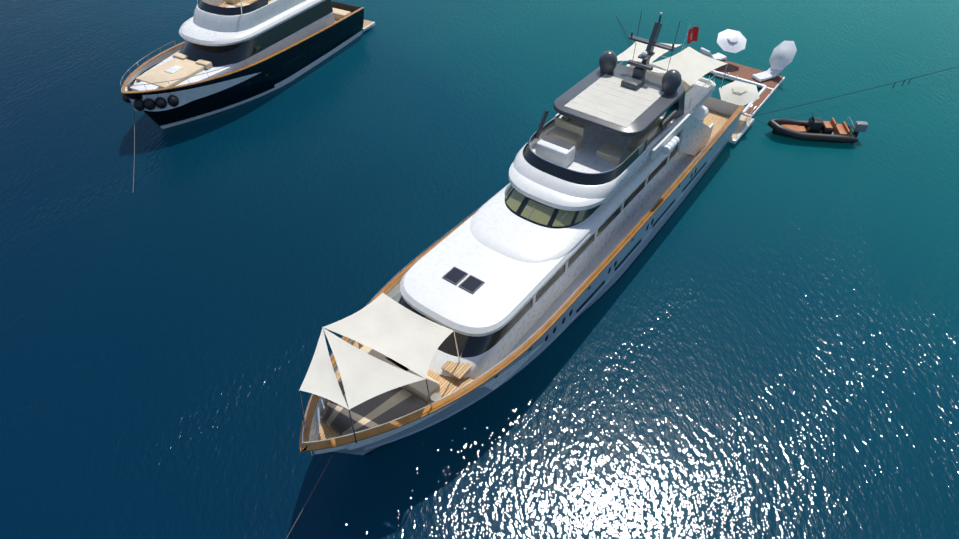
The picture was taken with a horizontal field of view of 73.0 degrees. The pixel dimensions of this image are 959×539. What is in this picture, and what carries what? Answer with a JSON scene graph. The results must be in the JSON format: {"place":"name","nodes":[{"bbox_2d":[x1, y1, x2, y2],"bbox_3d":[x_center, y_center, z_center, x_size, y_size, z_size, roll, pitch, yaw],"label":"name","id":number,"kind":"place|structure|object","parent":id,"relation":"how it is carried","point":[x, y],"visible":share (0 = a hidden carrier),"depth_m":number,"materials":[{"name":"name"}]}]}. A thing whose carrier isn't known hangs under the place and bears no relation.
{"place":"outdoors","nodes":[
{"label":"outdoors","id":0,"kind":"place"},
{"bbox_2d":[0,0,958,538],"bbox_3d":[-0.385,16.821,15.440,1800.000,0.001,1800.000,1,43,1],"label":"sea water","id":1,"kind":"structure","parent":0,"point":[760,340],"depth_m":32.23,"materials":[{"name":"blue liquid"}]},
{"bbox_2d":[130,0,350,110],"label":"yacht superstructure","id":2,"kind":"object","parent":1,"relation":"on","point":[216,34],"visible":0.94,"depth_m":43.98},
{"bbox_2d":[125,1,374,128],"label":"yacht hull","id":3,"kind":"object","parent":1,"relation":"on","point":[211,97],"visible":0.5,"depth_m":45.27,"materials":[{"name":"black paint"}]},
{"bbox_2d":[122,83,178,110],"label":"fenders","id":4,"kind":"object","parent":3,"relation":"attached to","point":[151,104],"visible":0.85,"depth_m":40.71,"materials":[{"name":"black rubber"}]},
{"bbox_2d":[120,7,363,93],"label":"yacht rails","id":5,"kind":"object","parent":3,"relation":"attached to","point":[128,78],"visible":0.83,"depth_m":43.02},
{"bbox_2d":[309,97,753,455],"bbox_3d":[4.874,-2.351,33.658,7.000,4.400,36.075,27,49,26],"label":"yacht hull","id":6,"kind":"object","parent":1,"relation":"on","point":[618,266],"visible":0.29,"depth_m":29.45,"materials":[{"name":"white paint"}]},
{"bbox_2d":[299,24,727,442],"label":"awnings","id":7,"kind":"object","parent":6,"relation":"attached to","point":[385,325],"visible":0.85,"depth_m":22.73,"materials":[{"name":"white fabric"}]},
{"bbox_2d":[320,11,715,435],"bbox_3d":[3.393,-4.199,28.753,5.856,8.610,27.800,27,49,26],"label":"yacht superstructure","id":8,"kind":"object","parent":6,"relation":"on","point":[607,150],"visible":0.96,"depth_m":28.61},
{"bbox_2d":[299,105,744,452],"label":"yacht rails","id":9,"kind":"object","parent":6,"relation":"attached to","point":[305,444],"visible":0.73,"depth_m":25.26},
{"bbox_2d":[133,16,958,538],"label":"mooring lines","id":10,"kind":"object","parent":1,"relation":"on","point":[631,42],"visible":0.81,"depth_m":40.38,"materials":[{"name":"grey"}]},
{"bbox_2d":[700,29,796,117],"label":"swim platform","id":11,"kind":"structure","parent":1,"relation":"on","point":[744,86],"depth_m":47.55,"materials":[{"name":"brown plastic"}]},
{"bbox_2d":[768,114,867,143],"bbox_3d":[21.913,-9.240,42.182,6.054,1.730,2.100,5,43,6],"label":"inflatable dinghy","id":12,"kind":"object","parent":1,"relation":"on","point":[816,129],"visible":1,"depth_m":41.80,"materials":[{"name":"black rubber"}]},
{"bbox_2d":[737,106,755,133],"bbox_3d":[17.142,-9.973,42.558,0.993,1.004,2.928,27,49,26],"label":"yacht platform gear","id":13,"kind":"object","parent":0,"point":[751,113],"visible":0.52,"depth_m":42.59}
]}

